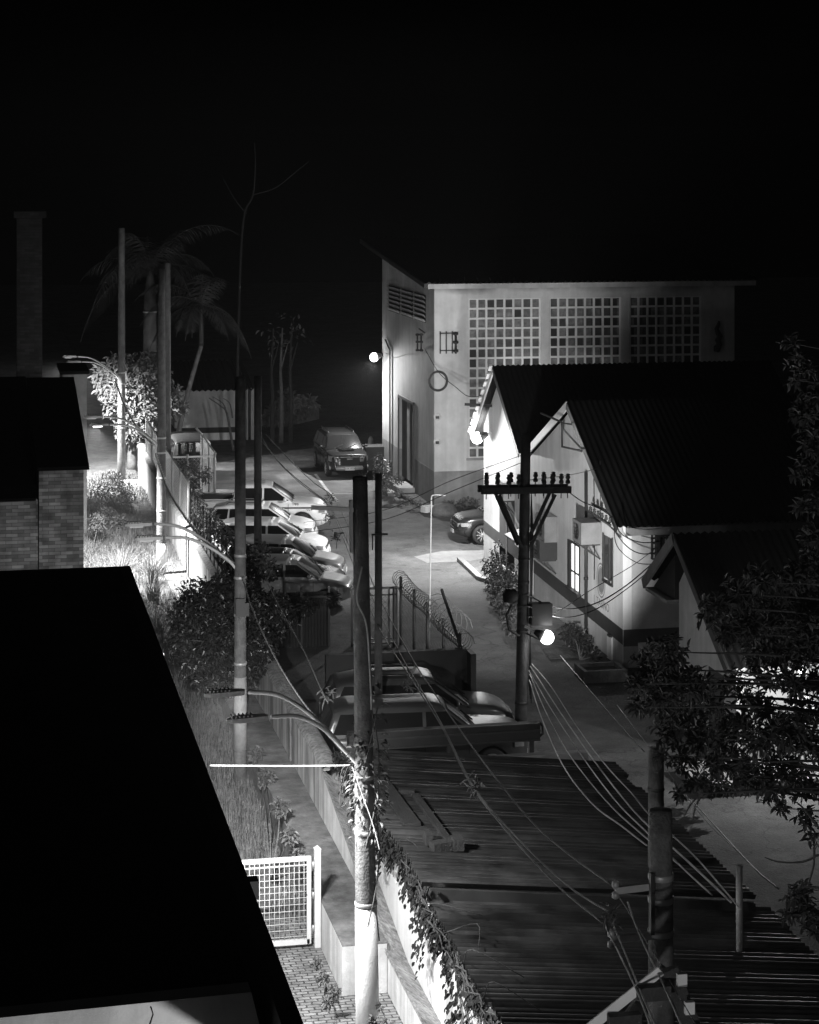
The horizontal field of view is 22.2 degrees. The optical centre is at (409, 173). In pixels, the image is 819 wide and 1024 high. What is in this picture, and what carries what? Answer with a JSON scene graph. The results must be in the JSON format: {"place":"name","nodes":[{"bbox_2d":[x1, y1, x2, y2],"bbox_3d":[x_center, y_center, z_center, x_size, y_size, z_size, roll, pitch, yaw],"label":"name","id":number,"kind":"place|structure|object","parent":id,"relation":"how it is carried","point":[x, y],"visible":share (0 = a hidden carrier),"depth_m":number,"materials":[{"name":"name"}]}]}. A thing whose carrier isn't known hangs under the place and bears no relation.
{"place":"outdoors","nodes":[
{"label":"outdoors","id":0,"kind":"place"},
{"bbox_2d":[120,548,176,582],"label":"tall grass","id":1,"kind":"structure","parent":0,"point":[150,569],"depth_m":69.18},
{"bbox_2d":[134,564,186,603],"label":"tall grass","id":2,"kind":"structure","parent":0,"point":[157,589],"depth_m":65.72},
{"bbox_2d":[150,609,171,643],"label":"tall grass","id":3,"kind":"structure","parent":0,"point":[159,633],"depth_m":60.27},
{"bbox_2d":[84,469,305,917],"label":"grass","id":4,"kind":"structure","parent":0,"point":[115,538],"depth_m":53.55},
{"bbox_2d":[265,918,402,1023],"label":"cobble path","id":5,"kind":"structure","parent":0,"point":[300,972],"depth_m":36.08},
{"bbox_2d":[242,845,320,947],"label":"gate","id":6,"kind":"structure","parent":5,"relation":"on","point":[316,894],"depth_m":37.75,"materials":[{"name":"white metal"}]},
{"bbox_2d":[204,476,379,1023],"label":"street lamp pole","id":7,"kind":"object","parent":5,"relation":"on","point":[366,975],"visible":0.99,"depth_m":31.96,"materials":[{"name":"concrete"}]},
{"bbox_2d":[210,764,350,766],"bbox_3d":[-2.028,9.228,32.600,2.376,0.254,0.024,0,0,20],"label":"metal rod","id":8,"kind":"object","parent":7,"relation":"attached to","point":[281,765],"visible":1,"depth_m":32.58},
{"bbox_2d":[345,683,392,940],"bbox_3d":[-0.638,9.797,32.098,0.734,4.012,0.755,0,0,-12],"label":"pole ivy","id":9,"kind":"object","parent":7,"relation":"attached to","point":[376,795],"visible":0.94,"depth_m":31.98,"materials":[{"name":"grey plant"}]},
{"bbox_2d":[309,956,341,1011],"bbox_3d":[-1.434,13.678,34.986,0.437,0.688,2.290,0,0,-12],"label":"weed patch","id":10,"kind":"object","parent":5,"relation":"on","point":[322,977],"visible":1,"depth_m":34.91,"materials":[{"name":"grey plant"}]},
{"bbox_2d":[321,903,386,995],"bbox_3d":[-0.988,13.585,36.743,0.778,0.830,2.215,0,0,-12],"label":"strip face","id":11,"kind":"object","parent":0,"point":[340,959],"visible":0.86,"depth_m":35.73},
{"bbox_2d":[0,277,818,920],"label":"ground","id":12,"kind":"structure","parent":0,"point":[336,371],"depth_m":168.19,"materials":[{"name":"soil"}]},
{"bbox_2d":[13,211,45,377],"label":"brick chimney","id":13,"kind":"object","parent":12,"relation":"on","point":[28,294],"visible":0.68,"depth_m":75.19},
{"bbox_2d":[0,376,116,570],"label":"brick house","id":14,"kind":"structure","parent":12,"relation":"on","point":[44,463],"depth_m":59.79,"materials":[{"name":"brick"}]},
{"bbox_2d":[57,363,89,532],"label":"outbuilding","id":15,"kind":"structure","parent":12,"relation":"on","point":[78,372],"depth_m":78.74,"materials":[{"name":"grey paint"}]},
{"bbox_2d":[62,228,125,478],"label":"street lamp pole","id":16,"kind":"object","parent":12,"relation":"on","point":[121,354],"visible":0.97,"depth_m":92.44,"materials":[{"name":"concrete"}]},
{"bbox_2d":[86,494,128,546],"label":"weed patch","id":17,"kind":"object","parent":12,"relation":"on","point":[103,518],"visible":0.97,"depth_m":77.90,"materials":[{"name":"plant"}]},
{"bbox_2d":[90,471,136,509],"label":"weed patch","id":18,"kind":"object","parent":12,"relation":"on","point":[114,482],"visible":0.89,"depth_m":87.54,"materials":[{"name":"grey plant"}]},
{"bbox_2d":[84,269,166,576],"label":"street lamp pole","id":19,"kind":"object","parent":12,"relation":"on","point":[160,444],"visible":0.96,"depth_m":70.35,"materials":[{"name":"concrete"}]},
{"bbox_2d":[155,453,233,563],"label":"cable","id":20,"kind":"object","parent":19,"relation":"attached to","point":[179,508],"visible":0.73,"depth_m":58.82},
{"bbox_2d":[88,349,189,470],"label":"lit bush","id":21,"kind":"object","parent":12,"relation":"on","point":[141,391],"visible":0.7,"depth_m":96.20,"materials":[{"name":"grey plant"}]},
{"bbox_2d":[0,566,303,1023],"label":"flat roofed building","id":22,"kind":"structure","parent":12,"relation":"on","point":[129,890],"depth_m":24.58,"materials":[{"name":"paint"}]},
{"bbox_2d":[80,225,235,457],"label":"palm tree","id":23,"kind":"object","parent":12,"relation":"on","point":[149,264],"visible":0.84,"depth_m":99.69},
{"bbox_2d":[164,263,170,483],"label":"utility pole","id":24,"kind":"object","parent":12,"relation":"on","point":[168,345],"visible":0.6,"depth_m":87.87,"materials":[{"name":"concrete"}]},
{"bbox_2d":[124,376,248,785],"bbox_3d":[-5.009,9.300,47.134,2.750,9.400,1.280,0,0,-12],"label":"street lamp pole","id":25,"kind":"object","parent":12,"relation":"on","point":[241,605],"visible":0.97,"depth_m":47.26,"materials":[{"name":"concrete"}]},
{"bbox_2d":[242,577,339,740],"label":"cable","id":26,"kind":"object","parent":25,"relation":"attached to","point":[273,652],"visible":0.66,"depth_m":39.66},
{"bbox_2d":[135,273,250,430],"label":"palm tree","id":27,"kind":"object","parent":12,"relation":"on","point":[197,307],"visible":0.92,"depth_m":98.77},
{"bbox_2d":[171,359,253,439],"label":"building","id":28,"kind":"structure","parent":12,"relation":"on","point":[205,415],"depth_m":107.28,"materials":[{"name":"paint"}]},
{"bbox_2d":[164,570,341,698],"bbox_3d":[-4.098,11.771,52.615,2.610,3.940,9.962,0,0,12],"label":"overgrown bush","id":29,"kind":"object","parent":12,"relation":"on","point":[206,605],"visible":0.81,"depth_m":50.47,"materials":[{"name":"grey plant"}]},
{"bbox_2d":[121,479,386,946],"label":"walkway","id":30,"kind":"structure","parent":12,"relation":"on","point":[304,820],"depth_m":43.29,"materials":[{"name":"concrete"}]},
{"bbox_2d":[223,143,308,376],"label":"bare tree","id":31,"kind":"object","parent":12,"relation":"on","point":[239,292],"visible":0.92,"depth_m":103.95,"materials":[{"name":"black wood"}]},
{"bbox_2d":[256,316,290,442],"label":"bare tree","id":32,"kind":"object","parent":12,"relation":"on","point":[272,418],"visible":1,"depth_m":105.93,"materials":[{"name":"grey plant"}]},
{"bbox_2d":[247,745,313,903],"bbox_3d":[-2.677,13.241,42.463,0.592,1.524,9.648,0,0,-10],"label":"weed patch","id":33,"kind":"object","parent":12,"relation":"on","point":[290,839],"visible":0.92,"depth_m":41.90,"materials":[{"name":"grey plant"}]},
{"bbox_2d":[267,312,304,442],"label":"bare tree","id":34,"kind":"object","parent":12,"relation":"on","point":[281,420],"visible":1,"depth_m":105.93,"materials":[{"name":"grey plant"}]},
{"bbox_2d":[136,442,440,1023],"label":"yard wall","id":35,"kind":"structure","parent":12,"relation":"on","point":[303,742],"depth_m":43.90,"materials":[{"name":"paint"}]},
{"bbox_2d":[190,488,264,622],"bbox_3d":[-5.540,11.475,61.632,0.038,1.650,19.022,0,0,-12],"label":"bar fence","id":36,"kind":"object","parent":35,"relation":"on","point":[218,540],"visible":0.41,"depth_m":63.64,"materials":[{"name":"metal"}]},
{"bbox_2d":[191,491,282,585],"bbox_3d":[-5.911,11.475,66.944,1.745,1.678,15.159,0,0,-12],"label":"fence vine","id":37,"kind":"object","parent":36,"relation":"attached to","point":[256,557],"visible":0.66,"depth_m":61.03,"materials":[{"name":"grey plant"}]},
{"bbox_2d":[262,387,320,427],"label":"hedge","id":38,"kind":"object","parent":12,"relation":"on","point":[304,409],"visible":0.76,"depth_m":107.77,"materials":[{"name":"grey plant"}]},
{"bbox_2d":[280,313,312,442],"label":"bare tree","id":39,"kind":"object","parent":12,"relation":"on","point":[290,424],"visible":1,"depth_m":105.93,"materials":[{"name":"grey plant"}]},
{"bbox_2d":[174,461,818,956],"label":"yard","id":40,"kind":"structure","parent":12,"relation":"on","point":[752,829],"depth_m":56.25,"materials":[{"name":"concrete"}]},
{"bbox_2d":[145,418,216,519],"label":"chain link fence","id":41,"kind":"object","parent":40,"relation":"on","point":[172,470],"visible":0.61,"depth_m":83.89,"materials":[{"name":"metal"}]},
{"bbox_2d":[167,458,212,516],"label":"fence creeper","id":42,"kind":"object","parent":41,"relation":"attached to","point":[204,477],"visible":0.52,"depth_m":82.77,"materials":[{"name":"grey plant"}]},
{"bbox_2d":[171,431,210,480],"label":"parked van","id":43,"kind":"object","parent":40,"relation":"on","point":[183,443],"visible":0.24,"depth_m":90.95,"materials":[{"name":"silver metal"}]},
{"bbox_2d":[254,376,261,593],"bbox_3d":[-4.502,10.000,62.000,0.240,8.000,0.236,0,0,-12],"label":"utility pole","id":44,"kind":"object","parent":40,"relation":"on","point":[257,460],"visible":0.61,"depth_m":61.91,"materials":[{"name":"grey wood"}]},
{"bbox_2d":[202,498,317,538],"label":"parked car","id":45,"kind":"object","parent":40,"relation":"on","point":[226,510],"visible":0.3,"depth_m":76.50,"materials":[{"name":"white metal"}]},
{"bbox_2d":[191,480,329,526],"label":"parked car","id":46,"kind":"object","parent":40,"relation":"on","point":[282,497],"visible":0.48,"depth_m":79.32,"materials":[{"name":"white metal"}]},
{"bbox_2d":[209,516,330,556],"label":"parked car","id":47,"kind":"object","parent":40,"relation":"on","point":[273,525],"visible":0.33,"depth_m":72.91,"materials":[{"name":"white metal"}]},
{"bbox_2d":[219,547,345,574],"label":"parked car","id":48,"kind":"object","parent":40,"relation":"on","point":[279,550],"visible":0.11,"depth_m":67.41,"materials":[{"name":"grey metal"}]},
{"bbox_2d":[219,534,346,571],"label":"parked car","id":49,"kind":"object","parent":40,"relation":"on","point":[310,550],"visible":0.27,"depth_m":69.38,"materials":[{"name":"silver metal"}]},
{"bbox_2d":[224,554,352,608],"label":"parked car","id":50,"kind":"object","parent":40,"relation":"on","point":[296,572],"visible":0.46,"depth_m":65.43,"materials":[{"name":"silver metal"}]},
{"bbox_2d":[260,586,329,647],"bbox_3d":[-3.624,12.800,60.030,2.710,1.800,0.170,0,0,-12],"label":"sheet fence","id":51,"kind":"object","parent":40,"relation":"on","point":[313,630],"visible":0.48,"depth_m":60.26,"materials":[{"name":"grey metal"}]},
{"bbox_2d":[313,425,367,475],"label":"parked car","id":52,"kind":"object","parent":40,"relation":"on","point":[338,449],"visible":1,"depth_m":94.76,"materials":[{"name":"grey metal"}]},
{"bbox_2d":[351,586,397,646],"bbox_3d":[-1.021,12.793,60.426,1.369,1.695,0.070,0,0,-12],"label":"steel gate frame","id":53,"kind":"object","parent":40,"relation":"on","point":[394,593],"visible":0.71,"depth_m":60.49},
{"bbox_2d":[371,473,387,694],"bbox_3d":[-0.710,10.475,48.489,0.380,7.050,0.224,0,0,-12],"label":"utility pole","id":54,"kind":"object","parent":40,"relation":"on","point":[378,534],"visible":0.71,"depth_m":48.42,"materials":[{"name":"grey wood"}]},
{"bbox_2d":[262,442,603,924],"bbox_3d":[-1.780,10.516,57.711,0.632,1.353,61.245,0,0,-8],"label":"cable","id":55,"kind":"object","parent":54,"relation":"attached to","point":[552,880],"visible":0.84,"depth_m":35.48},
{"bbox_2d":[262,438,611,912],"bbox_3d":[-1.843,10.294,57.699,0.567,1.196,61.267,0,0,-8],"label":"cable","id":56,"kind":"object","parent":54,"relation":"attached to","point":[548,868],"visible":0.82,"depth_m":35.34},
{"bbox_2d":[266,435,611,885],"bbox_3d":[-1.658,10.157,57.704,0.574,1.670,61.224,0,0,-8],"label":"cable","id":57,"kind":"object","parent":54,"relation":"attached to","point":[561,848],"visible":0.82,"depth_m":35.11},
{"bbox_2d":[370,452,422,508],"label":"verge weeds","id":58,"kind":"object","parent":40,"relation":"on","point":[387,481],"visible":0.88,"depth_m":87.96,"materials":[{"name":"grey plant"}]},
{"bbox_2d":[325,647,475,690],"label":"dark wall","id":59,"kind":"structure","parent":40,"relation":"on","point":[456,667],"depth_m":52.45,"materials":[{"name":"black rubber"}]},
{"bbox_2d":[318,663,513,718],"bbox_3d":[0.190,12.727,49.994,4.617,1.809,2.170,0,0,-8],"label":"parked wagon","id":60,"kind":"object","parent":40,"relation":"on","point":[475,703],"visible":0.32,"depth_m":49.44,"materials":[{"name":"silver metal"}]},
{"bbox_2d":[357,470,480,510],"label":"verge","id":61,"kind":"structure","parent":40,"relation":"on","point":[370,473],"depth_m":87.37,"materials":[{"name":"plant"}]},
{"bbox_2d":[362,444,383,470],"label":"waste bin","id":62,"kind":"object","parent":61,"relation":"on","point":[371,450],"visible":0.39,"depth_m":95.09,"materials":[{"name":"metal"}]},
{"bbox_2d":[317,693,527,773],"bbox_3d":[0.293,12.785,47.634,4.817,1.693,2.090,0,0,-8],"label":"parked wagon","id":63,"kind":"object","parent":40,"relation":"on","point":[408,710],"visible":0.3,"depth_m":46.96,"materials":[{"name":"silver metal"}]},
{"bbox_2d":[392,570,474,650],"bbox_3d":[0.647,12.158,56.412,0.892,3.085,8.947,0,0,-12],"label":"razor fence","id":64,"kind":"object","parent":40,"relation":"on","point":[457,638],"visible":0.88,"depth_m":56.83,"materials":[{"name":"metal"}]},
{"bbox_2d":[428,494,444,648],"bbox_3d":[0.727,11.137,56.034,0.472,5.126,0.062,0,0,-12],"label":"thin pipe pole","id":65,"kind":"object","parent":40,"relation":"on","point":[430,561],"visible":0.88,"depth_m":55.98,"materials":[{"name":"metal"}]},
{"bbox_2d":[347,721,543,752],"bbox_3d":[0.797,12.635,43.986,4.228,2.010,0.340,0,0,-12],"label":"metal awning","id":66,"kind":"object","parent":40,"relation":"on","point":[435,736],"visible":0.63,"depth_m":43.92,"materials":[{"name":"metal"}]},
{"bbox_2d":[415,550,483,562],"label":"concrete patch","id":67,"kind":"object","parent":40,"relation":"on","point":[451,556],"visible":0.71,"depth_m":74.47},
{"bbox_2d":[450,503,483,544],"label":"parked suv","id":68,"kind":"object","parent":40,"relation":"on","point":[468,523],"visible":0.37,"depth_m":76.80,"materials":[{"name":"black metal"}]},
{"bbox_2d":[457,557,496,582],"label":"kerb","id":69,"kind":"structure","parent":40,"relation":"on","point":[470,569],"depth_m":71.38,"materials":[{"name":"grey concrete"}]},
{"bbox_2d":[478,433,571,721],"bbox_3d":[2.681,10.075,49.386,2.180,7.850,0.586,1,0,-12],"label":"crossarm pole","id":70,"kind":"object","parent":40,"relation":"on","point":[540,612],"visible":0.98,"depth_m":49.31,"materials":[{"name":"grey wood"}]},
{"bbox_2d":[524,625,553,644],"bbox_3d":[3.066,10.862,49.170,0.688,0.443,0.344,0,0,-12],"label":"flood lamp","id":71,"kind":"object","parent":70,"relation":"attached to","point":[545,637],"visible":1,"depth_m":49.11,"materials":[{"name":"metal"}]},
{"bbox_2d":[529,674,679,864],"bbox_3d":[3.049,10.413,38.245,0.296,2.671,21.515,0,0,-2],"label":"cable","id":72,"kind":"object","parent":70,"relation":"attached to","point":[643,835],"visible":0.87,"depth_m":35.14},
{"bbox_2d":[528,670,712,895],"bbox_3d":[3.293,10.571,38.244,0.223,2.176,21.535,0,0,-3],"label":"cable","id":73,"kind":"object","parent":70,"relation":"attached to","point":[688,873],"visible":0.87,"depth_m":35.08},
{"bbox_2d":[530,666,731,902],"bbox_3d":[3.440,10.568,38.244,0.218,1.987,21.548,0,0,-4],"label":"cable","id":74,"kind":"object","parent":70,"relation":"attached to","point":[693,866],"visible":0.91,"depth_m":34.71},
{"bbox_2d":[531,663,740,909],"bbox_3d":[3.552,10.587,38.246,0.155,1.832,21.554,0,0,-4],"label":"cable","id":75,"kind":"object","parent":70,"relation":"attached to","point":[714,878],"visible":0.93,"depth_m":34.68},
{"bbox_2d":[466,560,607,658],"bbox_3d":[3.234,13.590,66.139,1.700,0.001,15.284,0,0,-12],"label":"garden bed","id":76,"kind":"object","parent":40,"relation":"on","point":[555,649],"visible":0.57,"depth_m":60.59,"materials":[{"name":"soil"}]},
{"bbox_2d":[480,540,529,639],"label":"flowering bush","id":77,"kind":"object","parent":76,"relation":"on","point":[500,584],"visible":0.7,"depth_m":66.18,"materials":[{"name":"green plant"}]},
{"bbox_2d":[557,621,602,661],"bbox_3d":[4.854,13.433,59.285,0.988,1.173,2.228,0,0,-12],"label":"shrub","id":78,"kind":"object","parent":76,"relation":"on","point":[577,645],"visible":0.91,"depth_m":59.57,"materials":[{"name":"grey plant"}]},
{"bbox_2d":[360,235,757,505],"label":"hall","id":79,"kind":"structure","parent":40,"relation":"on","point":[465,312],"depth_m":86.60,"materials":[{"name":"paint"}]},
{"bbox_2d":[402,400,412,482],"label":"door","id":80,"kind":"structure","parent":79,"relation":"in","point":[407,408],"depth_m":90.34,"materials":[{"name":"paint"}]},
{"bbox_2d":[469,298,539,457],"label":"window","id":81,"kind":"structure","parent":79,"relation":"in","point":[506,331],"depth_m":85.26,"materials":[{"name":"grey glass"}]},
{"bbox_2d":[550,297,620,364],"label":"window","id":82,"kind":"structure","parent":79,"relation":"in","point":[586,330],"depth_m":86.00,"materials":[{"name":"grey glass"}]},
{"bbox_2d":[630,296,700,362],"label":"window","id":83,"kind":"structure","parent":79,"relation":"in","point":[667,329],"depth_m":86.69,"materials":[{"name":"grey glass"}]},
{"bbox_2d":[341,746,818,1023],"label":"shed","id":84,"kind":"structure","parent":40,"relation":"on","point":[559,955],"depth_m":34.39,"materials":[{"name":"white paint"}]},
{"bbox_2d":[374,766,420,825],"bbox_3d":[-0.343,11.546,38.822,0.300,0.071,3.601,0,0,-13],"label":"flat board","id":85,"kind":"object","parent":84,"relation":"on","point":[405,814],"visible":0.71,"depth_m":38.16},
{"bbox_2d":[412,793,450,838],"bbox_3d":[0.413,11.576,37.497,0.120,0.085,2.900,0,0,-12],"label":"timber batten","id":86,"kind":"object","parent":84,"relation":"on","point":[439,828],"visible":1,"depth_m":37.55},
{"bbox_2d":[330,747,542,1023],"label":"ivy","id":87,"kind":"object","parent":84,"relation":"attached to","point":[428,921],"visible":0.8,"depth_m":33.37,"materials":[{"name":"grey plant"}]},
{"bbox_2d":[423,829,463,851],"bbox_3d":[0.588,11.478,35.972,0.620,0.253,0.558,0,0,-12],"label":"broken block","id":88,"kind":"object","parent":84,"relation":"on","point":[454,843],"depth_m":35.79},
{"bbox_2d":[586,963,700,1023],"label":"gable frame","id":89,"kind":"object","parent":84,"relation":"on","point":[650,986],"visible":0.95,"depth_m":23.98,"materials":[{"name":"white metal"}]},
{"bbox_2d":[627,902,681,1023],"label":"cable","id":90,"kind":"object","parent":89,"relation":"attached to","point":[653,964],"visible":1,"depth_m":24.36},
{"bbox_2d":[736,864,742,951],"bbox_3d":[5.213,11.670,33.000,0.112,1.501,0.112,0,0,-12],"label":"thin post","id":91,"kind":"object","parent":84,"relation":"on","point":[739,912],"visible":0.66,"depth_m":32.95,"materials":[{"name":"metal"}]},
{"bbox_2d":[574,661,626,683],"bbox_3d":[5.170,13.480,56.512,1.200,0.320,1.000,0,0,-12],"label":"planter box","id":92,"kind":"object","parent":40,"relation":"on","point":[598,672],"visible":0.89,"depth_m":56.11,"materials":[{"name":"concrete"}]},
{"bbox_2d":[607,807,673,1023],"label":"concrete pole","id":93,"kind":"object","parent":40,"relation":"on","point":[659,933],"visible":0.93,"depth_m":27.26,"materials":[{"name":"concrete"}]},
{"bbox_2d":[529,680,646,845],"bbox_3d":[2.810,10.354,38.247,0.338,3.054,21.506,0,0,-1],"label":"cable","id":94,"kind":"object","parent":93,"relation":"attached to","point":[627,830],"visible":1,"depth_m":33.53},
{"bbox_2d":[598,902,624,932],"bbox_3d":[2.631,9.676,27.157,0.344,0.393,0.494,0,0,7],"label":"air plant","id":95,"kind":"object","parent":93,"relation":"on","point":[610,914],"visible":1,"depth_m":27.17,"materials":[{"name":"grey plant"}]},
{"bbox_2d":[465,360,818,667],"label":"gabled house","id":96,"kind":"structure","parent":40,"relation":"on","point":[684,447],"depth_m":61.58,"materials":[{"name":"white paint"}]},
{"bbox_2d":[499,501,514,572],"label":"side door","id":97,"kind":"structure","parent":96,"relation":"in","point":[503,527],"depth_m":70.34,"materials":[{"name":"paint"}]},
{"bbox_2d":[533,537,556,573],"bbox_3d":[4.166,11.798,64.583,0.603,1.065,0.900,0,0,-12],"label":"air conditioner","id":98,"kind":"object","parent":96,"relation":"attached to","point":[545,552],"visible":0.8,"depth_m":64.17,"materials":[{"name":"metal"}]},
{"bbox_2d":[536,512,557,542],"bbox_3d":[4.231,11.152,64.597,0.475,1.244,1.000,0,0,-12],"label":"air conditioner","id":99,"kind":"object","parent":96,"relation":"attached to","point":[548,532],"visible":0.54,"depth_m":64.12,"materials":[{"name":"grey paint"}]},
{"bbox_2d":[564,539,580,597],"bbox_3d":[4.865,11.745,62.360,0.118,1.510,1.423,0,0,-12],"label":"lit window","id":100,"kind":"structure","parent":96,"relation":"in","point":[573,549],"depth_m":62.44,"materials":[{"name":"glass"}]},
{"bbox_2d":[572,517,600,559],"bbox_3d":[5.081,10.488,59.995,0.652,1.086,0.900,0,0,-12],"label":"air conditioner","id":101,"kind":"object","parent":96,"relation":"attached to","point":[586,531],"visible":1,"depth_m":59.60,"materials":[{"name":"grey paint"}]},
{"bbox_2d":[602,532,612,586],"bbox_3d":[5.591,10.890,58.989,0.048,1.380,0.966,0,0,-12],"label":"window","id":102,"kind":"structure","parent":96,"relation":"in","point":[607,543],"depth_m":59.06,"materials":[{"name":"grey glass"}]},
{"bbox_2d":[647,746,664,866],"bbox_3d":[4.274,12.123,36.200,0.300,4.353,0.299,0,0,-12],"label":"concrete pole","id":103,"kind":"object","parent":40,"relation":"on","point":[656,788],"visible":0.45,"depth_m":36.09,"materials":[{"name":"concrete"}]},
{"bbox_2d":[681,766,734,801],"bbox_3d":[6.294,13.214,44.930,0.926,0.896,2.445,0,0,-12],"label":"shrub","id":104,"kind":"object","parent":40,"relation":"on","point":[698,776],"visible":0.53,"depth_m":44.49,"materials":[{"name":"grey plant"}]},
{"bbox_2d":[622,332,818,946],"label":"broadleaf tree","id":105,"kind":"object","parent":40,"relation":"on","point":[743,771],"visible":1,"depth_m":29.26,"materials":[{"name":"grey plant"}]},
{"bbox_2d":[641,528,818,757],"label":"cottage","id":106,"kind":"structure","parent":40,"relation":"on","point":[686,569],"depth_m":50.68,"materials":[{"name":"paint"}]},
{"bbox_2d":[709,667,723,750],"bbox_3d":[7.214,12.670,49.150,0.016,1.940,1.000,0,0,-12],"label":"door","id":107,"kind":"structure","parent":106,"relation":"in","point":[716,674],"depth_m":49.17,"materials":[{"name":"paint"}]},
{"bbox_2d":[675,755,818,798],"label":"terrace","id":108,"kind":"structure","parent":40,"relation":"on","point":[682,777],"depth_m":46.71,"materials":[{"name":"grey concrete"}]},
{"bbox_2d":[0,0,818,284],"label":"sky","id":109,"kind":"structure","parent":0,"point":[692,126],"materials":[{"name":"black"}]},
{"bbox_2d":[432,502,456,516],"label":"boulder","id":110,"kind":"object","parent":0,"point":[443,509],"visible":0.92,"depth_m":83.08,"materials":[{"name":"stone"}]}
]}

